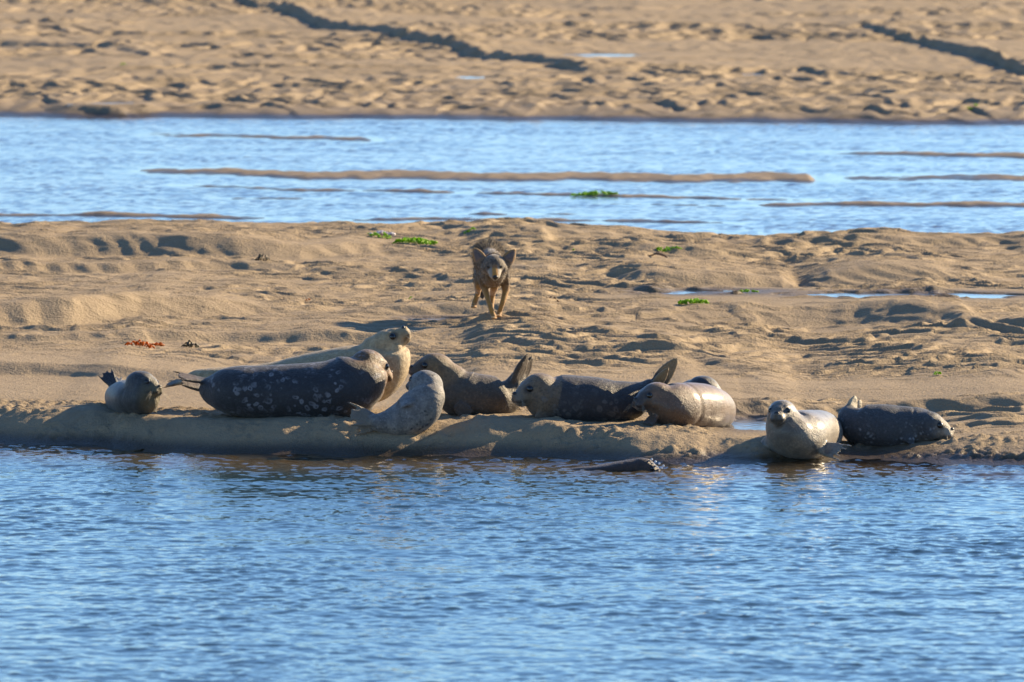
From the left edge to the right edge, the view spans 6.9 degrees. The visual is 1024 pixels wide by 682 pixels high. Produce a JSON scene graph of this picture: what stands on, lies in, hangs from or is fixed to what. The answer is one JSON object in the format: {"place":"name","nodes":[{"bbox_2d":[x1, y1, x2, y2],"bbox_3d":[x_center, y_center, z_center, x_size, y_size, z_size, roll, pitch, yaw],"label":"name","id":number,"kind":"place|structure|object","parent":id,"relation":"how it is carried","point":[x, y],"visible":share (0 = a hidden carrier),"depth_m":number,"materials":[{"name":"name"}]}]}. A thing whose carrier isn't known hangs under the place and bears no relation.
{"place":"outdoors","nodes":[
{"label":"outdoors","id":0,"kind":"place"},
{"bbox_2d":[0,444,1023,681],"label":"river water","id":1,"kind":"structure","parent":0,"point":[136,567],"depth_m":39.83,"materials":[{"name":"blue liquid"}]},
{"bbox_2d":[569,458,661,471],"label":"harbor seal","id":2,"kind":"object","parent":1,"relation":"in","point":[640,464],"visible":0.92,"depth_m":45.99,"materials":[{"name":"brown fur"}]},
{"bbox_2d":[0,217,1023,471],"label":"sandbar","id":3,"kind":"structure","parent":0,"point":[82,303],"depth_m":55.56,"materials":[{"name":"beige sand"}]},
{"bbox_2d":[98,368,169,413],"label":"harbor seal","id":4,"kind":"object","parent":3,"relation":"on","point":[139,392],"visible":1,"depth_m":48.07,"materials":[{"name":"fur"}]},
{"bbox_2d":[125,339,154,348],"bbox_3d":[-2.306,0.018,52.873,0.191,0.059,0.049,0,3,0],"label":"orange kelp","id":5,"kind":"object","parent":3,"relation":"on","point":[140,343],"visible":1,"depth_m":52.87},
{"bbox_2d":[149,342,163,346],"bbox_3d":[-2.218,0.019,53.173,0.107,0.030,0.047,0,3,0],"label":"orange kelp","id":6,"kind":"object","parent":3,"relation":"on","point":[161,344],"visible":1,"depth_m":53.17},
{"bbox_2d":[181,340,198,346],"bbox_3d":[-2.010,0.019,53.251,0.120,0.049,0.042,0,4,8],"label":"dark kelp","id":7,"kind":"object","parent":3,"relation":"on","point":[189,344],"visible":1,"depth_m":53.24},
{"bbox_2d":[255,254,269,260],"bbox_3d":[-1.811,-0.605,61.866,0.112,0.058,0.046,0,3,0],"label":"dark kelp","id":8,"kind":"object","parent":3,"relation":"on","point":[260,256],"visible":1,"depth_m":61.86},
{"bbox_2d":[173,349,399,417],"bbox_3d":[-1.258,0.250,47.922,1.272,0.401,0.415,0,4,-8],"label":"harbor seal","id":9,"kind":"object","parent":3,"relation":"on","point":[336,385],"visible":0.98,"depth_m":47.80,"materials":[{"name":"fur"}]},
{"bbox_2d":[163,325,415,401],"bbox_3d":[-1.231,0.128,48.447,1.495,0.449,0.351,1,4,12],"label":"harbor seal","id":10,"kind":"object","parent":3,"relation":"on","point":[390,347],"visible":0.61,"depth_m":48.27,"materials":[{"name":"beige fur"}]},
{"bbox_2d":[367,232,391,238],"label":"green seaweed","id":11,"kind":"object","parent":3,"relation":"on","point":[378,235],"visible":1,"depth_m":65.09,"materials":[{"name":"green plant"}]},
{"bbox_2d":[369,230,395,234],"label":"debris lump","id":12,"kind":"object","parent":3,"relation":"on","point":[380,232],"visible":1,"depth_m":65.48,"materials":[{"name":"white"}]},
{"bbox_2d":[348,370,444,434],"bbox_3d":[-0.629,0.349,47.389,0.573,0.368,0.344,-2,4,-29],"label":"harbor seal","id":13,"kind":"object","parent":3,"relation":"on","point":[416,408],"visible":1,"depth_m":47.34,"materials":[{"name":"silver fur"}]},
{"bbox_2d":[392,237,437,244],"bbox_3d":[-0.734,-0.756,64.456,0.351,0.064,0.112,0,3,0],"label":"green seaweed","id":14,"kind":"object","parent":3,"relation":"on","point":[418,240],"visible":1,"depth_m":64.43,"materials":[{"name":"green plant"}]},
{"bbox_2d":[414,318,457,319],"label":"tide pool","id":15,"kind":"structure","parent":3,"relation":"on","point":[433,318],"depth_m":56.49,"materials":[{"name":"liquid"}]},
{"bbox_2d":[406,353,532,416],"bbox_3d":[-0.249,0.264,47.987,0.739,0.392,0.349,0,3,0],"label":"harbor seal","id":16,"kind":"object","parent":3,"relation":"on","point":[470,393],"visible":0.85,"depth_m":47.91,"materials":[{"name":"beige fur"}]},
{"bbox_2d":[471,238,515,318],"bbox_3d":[-0.153,-0.419,55.794,0.282,0.523,1.371,0,3,-4],"label":"coyote","id":17,"kind":"object","parent":3,"relation":"on","point":[492,261],"visible":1,"depth_m":55.41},
{"bbox_2d":[503,358,677,421],"bbox_3d":[0.450,0.293,47.778,0.981,0.386,0.348,-1,4,-13],"label":"harbor seal","id":18,"kind":"object","parent":3,"relation":"on","point":[568,397],"visible":0.98,"depth_m":47.63,"materials":[{"name":"grey fur"}]},
{"bbox_2d":[648,251,667,257],"bbox_3d":[1.038,-0.647,63.469,0.268,0.058,0.027,1,4,21],"label":"stick","id":19,"kind":"object","parent":3,"relation":"on","point":[661,254],"visible":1,"depth_m":63.44,"materials":[{"name":"brown wood"}]},
{"bbox_2d":[656,246,682,251],"bbox_3d":[1.181,-0.693,64.182,0.205,0.047,0.046,0,4,-5],"label":"green seaweed","id":20,"kind":"object","parent":3,"relation":"on","point":[664,249],"visible":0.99,"depth_m":64.18,"materials":[{"name":"green plant"}]},
{"bbox_2d":[626,382,735,426],"bbox_3d":[1.001,0.364,47.755,0.365,0.304,1.019,3,4,37],"label":"harbor seal","id":21,"kind":"object","parent":3,"relation":"on","point":[697,404],"visible":0.96,"depth_m":47.47,"materials":[{"name":"grey fur"}]},
{"bbox_2d":[650,290,715,293],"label":"tide pool","id":22,"kind":"structure","parent":3,"relation":"on","point":[683,292],"depth_m":59.39,"materials":[{"name":"liquid"}]},
{"bbox_2d":[678,298,709,303],"bbox_3d":[1.221,-0.269,57.359,0.217,0.045,0.063,0,3,0],"label":"green seaweed","id":23,"kind":"object","parent":3,"relation":"on","point":[691,300],"visible":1,"depth_m":57.35,"materials":[{"name":"green plant"}]},
{"bbox_2d":[683,376,721,389],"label":"harbor seal","id":24,"kind":"object","parent":3,"relation":"on","point":[705,380],"visible":0.12,"depth_m":48.41,"materials":[{"name":"black fur"}]},
{"bbox_2d":[719,417,765,429],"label":"tide pool","id":25,"kind":"structure","parent":3,"relation":"on","point":[748,423],"depth_m":48.07,"materials":[{"name":"liquid"}]},
{"bbox_2d":[740,289,758,291],"bbox_3d":[1.629,-0.349,58.995,0.153,0.027,0.038,0,3,0],"label":"green seaweed","id":26,"kind":"object","parent":3,"relation":"on","point":[745,290],"visible":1,"depth_m":58.99,"materials":[{"name":"green plant"}]},
{"bbox_2d":[753,400,850,460],"bbox_3d":[1.584,0.481,47.155,0.549,0.362,1.130,0,3,0],"label":"harbor seal","id":27,"kind":"object","parent":3,"relation":"on","point":[792,431],"visible":1,"depth_m":46.72,"materials":[{"name":"grey fur"}]},
{"bbox_2d":[838,395,954,445],"bbox_3d":[2.131,0.456,47.356,0.656,0.299,0.280,1,4,10],"label":"harbor seal","id":28,"kind":"object","parent":3,"relation":"on","point":[879,425],"visible":1,"depth_m":47.27,"materials":[{"name":"grey fur"}]},
{"bbox_2d":[796,292,1023,297],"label":"tide pool","id":29,"kind":"structure","parent":3,"relation":"on","point":[861,295],"depth_m":59.01,"materials":[{"name":"liquid"}]},
{"bbox_2d":[0,0,1023,133],"bbox_3d":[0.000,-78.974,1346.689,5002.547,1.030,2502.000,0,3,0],"label":"sandflat","id":30,"kind":"structure","parent":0,"point":[907,62],"depth_m":116.06,"materials":[{"name":"beige sand"}]},
{"bbox_2d":[91,102,130,103],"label":"tide pool","id":31,"kind":"structure","parent":30,"relation":"on","point":[109,102],"depth_m":102.39,"materials":[{"name":"liquid"}]},
{"bbox_2d":[456,77,486,77],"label":"tide pool","id":32,"kind":"structure","parent":30,"relation":"on","point":[471,77],"depth_m":109.76,"materials":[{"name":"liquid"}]},
{"bbox_2d":[562,54,633,55],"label":"tide pool","id":33,"kind":"structure","parent":30,"relation":"on","point":[600,54],"depth_m":119.96,"materials":[{"name":"liquid"}]},
{"bbox_2d":[0,116,1023,234],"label":"channel water","id":34,"kind":"structure","parent":0,"point":[56,165],"depth_m":86.12,"materials":[{"name":"blue liquid"}]},
{"bbox_2d":[0,133,1023,222],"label":"channel bed","id":35,"kind":"object","parent":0,"point":[583,176],"visible":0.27,"depth_m":83.37,"materials":[{"name":"brown sand"}]},
{"bbox_2d":[570,190,617,195],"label":"green seaweed","id":36,"kind":"object","parent":35,"relation":"on","point":[595,192],"visible":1,"depth_m":79.66,"materials":[{"name":"green plant"}]}
]}

